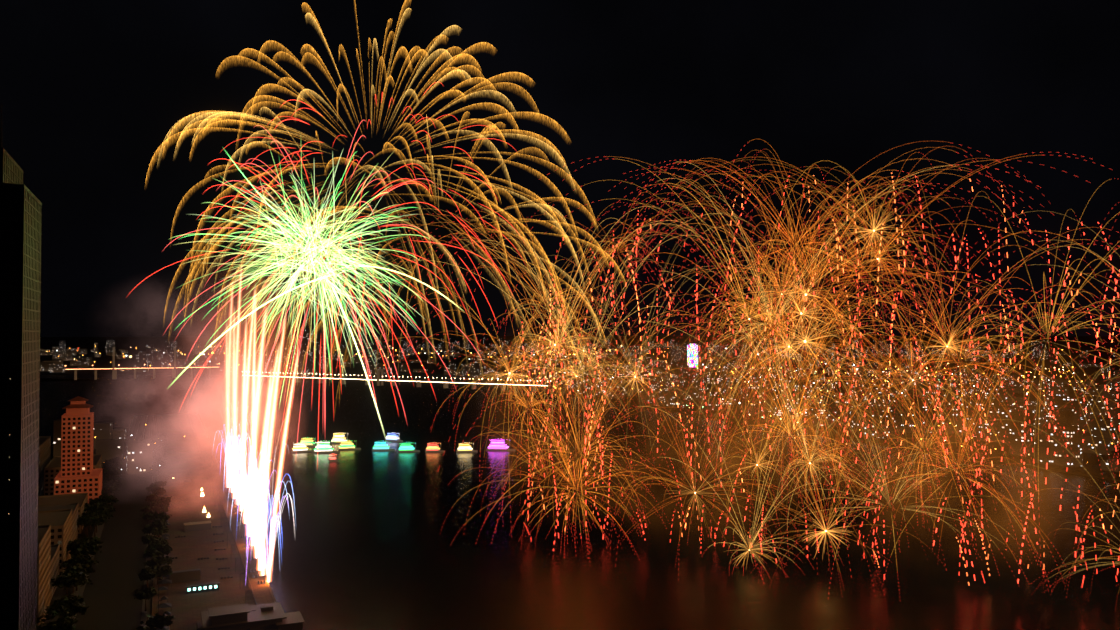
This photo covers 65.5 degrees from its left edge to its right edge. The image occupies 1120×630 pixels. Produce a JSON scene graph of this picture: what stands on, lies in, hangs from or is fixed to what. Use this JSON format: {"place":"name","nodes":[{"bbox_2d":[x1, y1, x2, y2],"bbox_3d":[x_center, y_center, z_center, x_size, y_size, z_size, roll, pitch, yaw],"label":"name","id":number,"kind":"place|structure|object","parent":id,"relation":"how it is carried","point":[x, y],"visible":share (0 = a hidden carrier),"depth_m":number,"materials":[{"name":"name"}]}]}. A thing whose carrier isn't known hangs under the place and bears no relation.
{"place":"outdoors","nodes":[
{"label":"outdoors","id":0,"kind":"place"},
{"bbox_2d":[0,148,41,629],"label":"glass tower","id":1,"kind":"structure","parent":0,"point":[20,253],"depth_m":281.44,"materials":[{"name":"grey glass"}]},
{"bbox_2d":[61,412,93,476],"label":"hotel tower","id":2,"kind":"structure","parent":0,"point":[77,432],"depth_m":631.53,"materials":[{"name":"orange concrete"}]},
{"bbox_2d":[62,396,92,414],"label":"tower roof","id":3,"kind":"structure","parent":2,"relation":"on","point":[78,405],"depth_m":636.09,"materials":[{"name":"brown paint"}]},
{"bbox_2d":[131,415,156,439],"bbox_3d":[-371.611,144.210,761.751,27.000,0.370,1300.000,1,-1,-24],"label":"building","id":4,"kind":"structure","parent":0,"point":[149,427],"depth_m":1179.97,"materials":[{"name":"concrete"}]},
{"bbox_2d":[151,414,274,629],"bbox_3d":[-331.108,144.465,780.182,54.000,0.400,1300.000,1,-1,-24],"label":"promenade pavement","id":5,"kind":"structure","parent":0,"point":[188,502],"depth_m":548.99,"materials":[{"name":"grey concrete"}]},
{"bbox_2d":[151,427,159,615],"bbox_3d":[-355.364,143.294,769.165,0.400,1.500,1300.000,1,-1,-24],"label":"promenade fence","id":6,"kind":"object","parent":5,"relation":"on","point":[153,578],"visible":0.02,"depth_m":437.10,"materials":[{"name":"grey metal"}]},
{"bbox_2d":[146,537,168,545],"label":"street tree","id":7,"kind":"object","parent":5,"relation":"on","point":[159,540],"visible":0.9,"depth_m":502.00,"materials":[{"name":"green plant"}]},
{"bbox_2d":[140,612,175,629],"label":"street tree","id":8,"kind":"object","parent":5,"relation":"on","point":[157,620],"visible":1,"depth_m":361.39,"materials":[{"name":"green plant"}]},
{"bbox_2d":[144,545,171,566],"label":"street tree","id":9,"kind":"object","parent":5,"relation":"on","point":[160,551],"visible":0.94,"depth_m":476.01,"materials":[{"name":"green plant"}]},
{"bbox_2d":[144,555,172,566],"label":"street tree","id":10,"kind":"object","parent":5,"relation":"on","point":[156,560],"visible":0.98,"depth_m":461.54,"materials":[{"name":"green plant"}]},
{"bbox_2d":[149,519,167,536],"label":"street tree","id":11,"kind":"object","parent":5,"relation":"on","point":[159,523],"visible":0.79,"depth_m":544.98,"materials":[{"name":"green plant"}]},
{"bbox_2d":[145,543,172,550],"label":"street tree","id":12,"kind":"object","parent":5,"relation":"on","point":[153,546],"visible":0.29,"depth_m":490.02,"materials":[{"name":"green plant"}]},
{"bbox_2d":[152,487,165,495],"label":"street tree","id":13,"kind":"object","parent":5,"relation":"on","point":[159,490],"depth_m":664.22,"materials":[{"name":"brown plant"}]},
{"bbox_2d":[151,480,166,486],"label":"street tree","id":14,"kind":"object","parent":5,"relation":"on","point":[160,483],"depth_m":693.64,"materials":[{"name":"brown plant"}]},
{"bbox_2d":[151,505,167,512],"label":"street tree","id":15,"kind":"object","parent":5,"relation":"on","point":[160,509],"depth_m":589.50,"materials":[{"name":"brown plant"}]},
{"bbox_2d":[150,526,168,536],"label":"street tree","id":16,"kind":"object","parent":5,"relation":"on","point":[157,531],"visible":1,"depth_m":534.56,"materials":[{"name":"green plant"}]},
{"bbox_2d":[154,460,165,471],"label":"street tree","id":17,"kind":"object","parent":5,"relation":"on","point":[160,462],"depth_m":803.85,"materials":[{"name":"brown plant"}]},
{"bbox_2d":[148,511,171,520],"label":"street tree","id":18,"kind":"object","parent":5,"relation":"on","point":[156,516],"visible":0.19,"depth_m":569.78,"materials":[{"name":"green plant"}]},
{"bbox_2d":[151,501,169,506],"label":"street tree","id":19,"kind":"object","parent":5,"relation":"on","point":[162,504],"depth_m":605.65,"materials":[{"name":"green plant"}]},
{"bbox_2d":[150,565,172,584],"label":"street tree","id":20,"kind":"object","parent":5,"relation":"on","point":[165,570],"visible":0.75,"depth_m":444.77,"materials":[{"name":"green plant"}]},
{"bbox_2d":[154,474,169,481],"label":"street tree","id":21,"kind":"object","parent":5,"relation":"on","point":[163,478],"depth_m":724.62,"materials":[{"name":"brown plant"}]},
{"bbox_2d":[155,496,171,502],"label":"street tree","id":22,"kind":"object","parent":5,"relation":"on","point":[164,499],"depth_m":613.50,"materials":[{"name":"green plant"}]},
{"bbox_2d":[169,569,200,583],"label":"stage container","id":23,"kind":"object","parent":5,"relation":"on","point":[185,575],"visible":0.96,"depth_m":449.65,"materials":[{"name":"blue paint"}]},
{"bbox_2d":[184,521,210,531],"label":"stage container","id":24,"kind":"object","parent":5,"relation":"on","point":[197,526],"visible":1,"depth_m":566.00,"materials":[{"name":"metal"}]},
{"bbox_2d":[172,525,232,578],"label":"benches","id":25,"kind":"object","parent":5,"relation":"on","point":[201,558],"visible":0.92,"depth_m":494.51,"materials":[{"name":"brown wood"}]},
{"bbox_2d":[186,581,219,593],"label":"row of floodlights","id":26,"kind":"object","parent":5,"relation":"on","point":[202,587],"visible":1,"depth_m":432.34,"materials":[{"name":"grey metal"}]},
{"bbox_2d":[201,488,209,516],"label":"tents","id":27,"kind":"object","parent":5,"relation":"on","point":[202,494],"depth_m":623.37,"materials":[{"name":"white fabric"}]},
{"bbox_2d":[156,484,256,629],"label":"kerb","id":28,"kind":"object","parent":5,"relation":"on","point":[164,605],"visible":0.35,"depth_m":438.42,"materials":[{"name":"grey concrete"}]},
{"bbox_2d":[158,411,275,613],"bbox_3d":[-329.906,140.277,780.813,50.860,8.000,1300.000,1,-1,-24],"label":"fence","id":29,"kind":"object","parent":5,"relation":"on","point":[224,522],"visible":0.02,"depth_m":645.64,"materials":[{"name":"grey metal"}]},
{"bbox_2d":[221,487,265,583],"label":"firework launchers","id":30,"kind":"object","parent":5,"relation":"on","point":[252,571],"visible":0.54,"depth_m":493.48,"materials":[{"name":"grey metal"}]},
{"bbox_2d":[197,602,304,629],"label":"riverside pavilion","id":31,"kind":"structure","parent":5,"relation":"on","point":[271,616],"depth_m":368.47,"materials":[{"name":"grey concrete"}]},
{"bbox_2d":[224,296,279,495],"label":"firework","id":32,"kind":"object","parent":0,"point":[230,406],"visible":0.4,"depth_m":624.66},
{"bbox_2d":[215,278,295,453],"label":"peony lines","id":33,"kind":"object","parent":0,"point":[256,352],"visible":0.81,"depth_m":562.95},
{"bbox_2d":[186,276,581,371],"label":"firework","id":34,"kind":"object","parent":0,"point":[260,322],"visible":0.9,"depth_m":584.23},
{"bbox_2d":[0,0,1119,336],"label":"sky","id":35,"kind":"structure","parent":0,"point":[352,167],"materials":[{"name":"black"}]},
{"bbox_2d":[39,375,1119,629],"bbox_3d":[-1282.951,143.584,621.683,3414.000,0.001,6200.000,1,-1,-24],"label":"river water","id":36,"kind":"structure","parent":0,"point":[573,513],"depth_m":617.14,"materials":[{"name":"black liquid"}]},
{"bbox_2d":[291,442,312,452],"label":"cruise boat","id":37,"kind":"object","parent":36,"relation":"on","point":[297,449],"visible":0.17,"depth_m":951.72,"materials":[{"name":"grey"}]},
{"bbox_2d":[299,437,316,446],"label":"cruise boat","id":38,"kind":"object","parent":36,"relation":"on","point":[308,443],"visible":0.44,"depth_m":998.51,"materials":[{"name":"yellow"}]},
{"bbox_2d":[313,440,339,452],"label":"cruise boat","id":39,"kind":"object","parent":36,"relation":"on","point":[323,448],"visible":0.94,"depth_m":945.98,"materials":[{"name":"grey metal"}]},
{"bbox_2d":[329,453,337,461],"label":"cruise boat","id":40,"kind":"object","parent":36,"relation":"on","point":[332,459],"visible":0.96,"depth_m":884.00,"materials":[{"name":"red"}]},
{"bbox_2d":[331,432,351,443],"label":"cruise boat","id":41,"kind":"object","parent":36,"relation":"on","point":[337,439],"visible":0.94,"depth_m":1025.14,"materials":[{"name":"yellow"}]},
{"bbox_2d":[338,440,360,449],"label":"cruise boat","id":42,"kind":"object","parent":36,"relation":"on","point":[346,447],"visible":1,"depth_m":969.98,"materials":[{"name":"yellow"}]},
{"bbox_2d":[372,441,394,450],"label":"cruise boat","id":43,"kind":"object","parent":36,"relation":"on","point":[380,447],"visible":0.98,"depth_m":963.92,"materials":[{"name":"teal"}]},
{"bbox_2d":[385,432,402,441],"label":"cruise boat","id":44,"kind":"object","parent":36,"relation":"on","point":[392,438],"visible":0.92,"depth_m":1045.91,"materials":[{"name":"grey"}]},
{"bbox_2d":[398,442,419,451],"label":"cruise boat","id":45,"kind":"object","parent":36,"relation":"on","point":[406,448],"visible":0.94,"depth_m":953.03,"materials":[{"name":"teal"}]},
{"bbox_2d":[425,443,444,451],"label":"cruise boat","id":46,"kind":"object","parent":36,"relation":"on","point":[432,448],"visible":0.92,"depth_m":952.66,"materials":[{"name":"orange"}]},
{"bbox_2d":[456,443,476,452],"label":"cruise boat","id":47,"kind":"object","parent":36,"relation":"on","point":[464,449],"depth_m":951.05,"materials":[{"name":"yellow"}]},
{"bbox_2d":[486,438,515,450],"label":"cruise boat","id":48,"kind":"object","parent":36,"relation":"on","point":[497,446],"depth_m":964.77,"materials":[{"name":"purple"}]},
{"bbox_2d":[40,338,1119,373],"bbox_3d":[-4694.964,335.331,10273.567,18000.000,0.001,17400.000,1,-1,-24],"label":"land","id":49,"kind":"structure","parent":0,"point":[1072,351],"depth_m":5107.00,"materials":[{"name":"grey"}]},
{"bbox_2d":[40,330,1119,473],"bbox_3d":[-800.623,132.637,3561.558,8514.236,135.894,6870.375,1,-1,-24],"label":"city blocks","id":50,"kind":"structure","parent":49,"relation":"on","point":[1061,440],"depth_m":1839.19,"materials":[{"name":"grey"}]},
{"bbox_2d":[40,335,1119,374],"bbox_3d":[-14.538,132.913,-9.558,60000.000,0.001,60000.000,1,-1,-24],"label":"ground","id":51,"kind":"structure","parent":0,"point":[1098,340],"depth_m":19267.02,"materials":[{"name":"grey"}]},
{"bbox_2d":[65,347,219,379],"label":"suspension bridge","id":52,"kind":"structure","parent":51,"relation":"on","point":[114,372],"depth_m":2462.14,"materials":[{"name":"metal"}]},
{"bbox_2d":[219,390,285,506],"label":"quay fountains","id":53,"kind":"object","parent":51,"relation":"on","point":[240,445],"visible":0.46,"depth_m":663.37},
{"bbox_2d":[242,369,550,390],"bbox_3d":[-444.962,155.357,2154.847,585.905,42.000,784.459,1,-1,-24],"label":"bridge","id":54,"kind":"structure","parent":51,"relation":"on","point":[378,380],"depth_m":2138.89,"materials":[{"name":"grey concrete"}]},
{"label":"firework stars","id":55,"kind":"object","parent":51,"relation":"on","visible":0},
{"bbox_2d":[508,230,947,550],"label":"heart fireworks","id":56,"kind":"object","parent":55,"relation":"on","point":[788,346],"depth_m":498.20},
{"bbox_2d":[42,360,1119,629],"bbox_3d":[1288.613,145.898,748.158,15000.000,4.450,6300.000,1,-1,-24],"label":"bank land","id":57,"kind":"structure","parent":0,"point":[114,584],"depth_m":967.66,"materials":[{"name":"grey"}]},
{"bbox_2d":[37,524,50,625],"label":"building","id":58,"kind":"structure","parent":57,"relation":"on","point":[43,573],"depth_m":385.92,"materials":[{"name":"beige concrete"}]},
{"bbox_2d":[38,436,50,495],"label":"building","id":59,"kind":"structure","parent":57,"relation":"on","point":[44,449],"depth_m":693.36,"materials":[{"name":"brown"}]},
{"bbox_2d":[38,509,71,576],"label":"building","id":60,"kind":"structure","parent":57,"relation":"on","point":[60,521],"depth_m":472.74,"materials":[{"name":"beige"}]},
{"bbox_2d":[50,544,59,601],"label":"building","id":61,"kind":"structure","parent":57,"relation":"on","point":[54,562],"depth_m":433.80,"materials":[{"name":"brown"}]},
{"bbox_2d":[38,502,78,540],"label":"building","id":62,"kind":"structure","parent":57,"relation":"on","point":[73,507],"depth_m":539.61,"materials":[{"name":"brown concrete"}]},
{"bbox_2d":[38,493,87,533],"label":"building","id":63,"kind":"structure","parent":57,"relation":"on","point":[81,499],"depth_m":587.16,"materials":[{"name":"beige concrete"}]},
{"bbox_2d":[51,573,76,593],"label":"street tree","id":64,"kind":"object","parent":57,"relation":"on","point":[61,579],"visible":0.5,"depth_m":414.70,"materials":[{"name":"green plant"}]},
{"bbox_2d":[44,454,101,495],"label":"building","id":65,"kind":"structure","parent":57,"relation":"on","point":[52,468],"depth_m":667.57,"materials":[{"name":"beige"}]},
{"bbox_2d":[54,468,101,502],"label":"hotel podium","id":66,"kind":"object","parent":57,"relation":"on","point":[91,485],"visible":0.42,"depth_m":622.26,"materials":[{"name":"orange concrete"}]},
{"bbox_2d":[66,538,91,563],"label":"street tree","id":67,"kind":"object","parent":57,"relation":"on","point":[73,545],"visible":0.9,"depth_m":477.06,"materials":[{"name":"green plant"}]},
{"bbox_2d":[77,514,94,536],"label":"street tree","id":68,"kind":"object","parent":57,"relation":"on","point":[85,518],"visible":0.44,"depth_m":545.85,"materials":[{"name":"green plant"}]},
{"bbox_2d":[84,502,99,524],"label":"street tree","id":69,"kind":"object","parent":57,"relation":"on","point":[87,506],"visible":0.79,"depth_m":581.23,"materials":[{"name":"green plant"}]},
{"bbox_2d":[102,467,111,470],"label":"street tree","id":70,"kind":"object","parent":57,"relation":"on","point":[106,468],"depth_m":748.37,"materials":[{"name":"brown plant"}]},
{"bbox_2d":[103,463,115,468],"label":"street tree","id":71,"kind":"object","parent":57,"relation":"on","point":[111,466],"depth_m":762.02,"materials":[{"name":"brown plant"}]},
{"bbox_2d":[64,415,159,627],"bbox_3d":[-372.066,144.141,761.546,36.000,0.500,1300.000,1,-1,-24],"label":"sidewalk kerbs","id":72,"kind":"structure","parent":57,"relation":"on","point":[80,591],"depth_m":451.60,"materials":[{"name":"grey concrete"}]},
{"bbox_2d":[37,616,77,629],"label":"street tree","id":73,"kind":"object","parent":72,"relation":"on","point":[61,625],"visible":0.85,"depth_m":352.69,"materials":[{"name":"green plant"}]},
{"bbox_2d":[37,602,88,624],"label":"street tree","id":74,"kind":"object","parent":72,"relation":"on","point":[62,610],"visible":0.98,"depth_m":371.06,"materials":[{"name":"green plant"}]},
{"bbox_2d":[46,593,84,610],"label":"street tree","id":75,"kind":"object","parent":72,"relation":"on","point":[69,598],"visible":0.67,"depth_m":385.44,"materials":[{"name":"green plant"}]},
{"bbox_2d":[53,571,92,595],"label":"street tree","id":76,"kind":"object","parent":72,"relation":"on","point":[81,579],"visible":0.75,"depth_m":414.99,"materials":[{"name":"green plant"}]},
{"bbox_2d":[58,563,94,590],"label":"street tree","id":77,"kind":"object","parent":72,"relation":"on","point":[87,569],"visible":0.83,"depth_m":433.91,"materials":[{"name":"green plant"}]},
{"bbox_2d":[59,553,98,573],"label":"street tree","id":78,"kind":"object","parent":72,"relation":"on","point":[82,560],"visible":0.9,"depth_m":450.90,"materials":[{"name":"green plant"}]},
{"bbox_2d":[69,540,101,555],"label":"street tree","id":79,"kind":"object","parent":72,"relation":"on","point":[93,549],"visible":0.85,"depth_m":477.83,"materials":[{"name":"green plant"}]},
{"bbox_2d":[79,536,103,546],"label":"street tree","id":80,"kind":"object","parent":72,"relation":"on","point":[96,540],"visible":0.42,"depth_m":493.32,"materials":[{"name":"green plant"}]},
{"bbox_2d":[80,515,109,536],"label":"street tree","id":81,"kind":"object","parent":72,"relation":"on","point":[97,520],"visible":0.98,"depth_m":541.99,"materials":[{"name":"green plant"}]},
{"bbox_2d":[82,510,113,532],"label":"street tree","id":82,"kind":"object","parent":72,"relation":"on","point":[102,513],"visible":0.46,"depth_m":559.86,"materials":[{"name":"green plant"}]},
{"bbox_2d":[88,501,113,507],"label":"street tree","id":83,"kind":"object","parent":72,"relation":"on","point":[104,503],"visible":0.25,"depth_m":599.14,"materials":[{"name":"green plant"}]},
{"bbox_2d":[89,495,114,504],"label":"street tree","id":84,"kind":"object","parent":72,"relation":"on","point":[103,499],"visible":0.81,"depth_m":611.14,"materials":[{"name":"green plant"}]},
{"bbox_2d":[90,506,115,525],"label":"street tree","id":85,"kind":"object","parent":72,"relation":"on","point":[104,508],"visible":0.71,"depth_m":581.20,"materials":[{"name":"green plant"}]},
{"bbox_2d":[89,494,118,502],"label":"street tree","id":86,"kind":"object","parent":72,"relation":"on","point":[114,500],"depth_m":629.95,"materials":[{"name":"green plant"}]},
{"bbox_2d":[101,487,119,494],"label":"street tree","id":87,"kind":"object","parent":72,"relation":"on","point":[106,490],"depth_m":653.88,"materials":[{"name":"green plant"}]},
{"bbox_2d":[103,474,120,480],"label":"street tree","id":88,"kind":"object","parent":72,"relation":"on","point":[111,478],"depth_m":714.34,"materials":[{"name":"green plant"}]},
{"bbox_2d":[102,480,122,495],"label":"street tree","id":89,"kind":"object","parent":72,"relation":"on","point":[109,483],"depth_m":682.73,"materials":[{"name":"green plant"}]},
{"bbox_2d":[102,468,124,476],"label":"street tree","id":90,"kind":"object","parent":72,"relation":"on","point":[114,472],"depth_m":735.60,"materials":[{"name":"green plant"}]},
{"bbox_2d":[110,462,124,468],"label":"street tree","id":91,"kind":"object","parent":72,"relation":"on","point":[119,465],"depth_m":766.32,"materials":[{"name":"brown plant"}]},
{"bbox_2d":[116,459,126,469],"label":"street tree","id":92,"kind":"object","parent":72,"relation":"on","point":[122,461],"depth_m":794.84,"materials":[{"name":"green plant"}]},
{"bbox_2d":[133,586,156,610],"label":"street tree","id":93,"kind":"object","parent":72,"relation":"on","point":[147,593],"visible":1,"depth_m":400.54,"materials":[{"name":"green plant"}]},
{"bbox_2d":[135,626,154,629],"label":"street tree","id":94,"kind":"object","parent":72,"relation":"on","point":[142,628],"visible":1,"depth_m":352.38,"materials":[{"name":"green plant"}]},
{"bbox_2d":[137,567,157,586],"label":"street tree","id":95,"kind":"object","parent":72,"relation":"on","point":[146,573],"visible":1,"depth_m":432.74,"materials":[{"name":"green plant"}]},
{"bbox_2d":[140,511,154,519],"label":"street tree","id":96,"kind":"object","parent":72,"relation":"on","point":[146,515],"depth_m":574.34,"materials":[{"name":"green plant"}]},
{"bbox_2d":[141,535,156,543],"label":"street tree","id":97,"kind":"object","parent":72,"relation":"on","point":[147,539],"visible":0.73,"depth_m":507.96,"materials":[{"name":"green plant"}]},
{"bbox_2d":[142,525,155,535],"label":"street tree","id":98,"kind":"object","parent":72,"relation":"on","point":[147,529],"visible":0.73,"depth_m":539.73,"materials":[{"name":"green plant"}]},
{"bbox_2d":[140,505,158,511],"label":"street tree","id":99,"kind":"object","parent":72,"relation":"on","point":[148,508],"depth_m":593.59,"materials":[{"name":"green plant"}]},
{"bbox_2d":[145,494,157,500],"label":"street tree","id":100,"kind":"object","parent":72,"relation":"on","point":[150,497],"depth_m":642.67,"materials":[{"name":"green plant"}]},
{"bbox_2d":[146,484,158,491],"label":"street tree","id":101,"kind":"object","parent":72,"relation":"on","point":[150,488],"depth_m":670.65,"materials":[{"name":"green plant"}]},
{"bbox_2d":[149,465,159,470],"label":"street tree","id":102,"kind":"object","parent":72,"relation":"on","point":[154,467],"depth_m":783.67,"materials":[{"name":"plant"}]},
{"bbox_2d":[197,414,276,602],"bbox_3d":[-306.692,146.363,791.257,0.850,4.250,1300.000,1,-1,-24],"label":"waterfront edge","id":103,"kind":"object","parent":57,"relation":"on","point":[275,601],"depth_m":550.62,"materials":[{"name":"grey concrete"}]},
{"bbox_2d":[46,345,1112,486],"bbox_3d":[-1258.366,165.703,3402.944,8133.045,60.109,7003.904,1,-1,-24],"label":"city lamps","id":104,"kind":"object","parent":57,"relation":"on","point":[212,352],"visible":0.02,"depth_m":2605.88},
{"bbox_2d":[687,344,697,368],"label":"led tower","id":105,"kind":"structure","parent":0,"point":[692,355],"depth_m":2754.65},
{"bbox_2d":[495,347,1079,580],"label":"fireworks","id":106,"kind":"object","parent":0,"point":[807,440],"visible":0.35,"depth_m":498.28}
]}

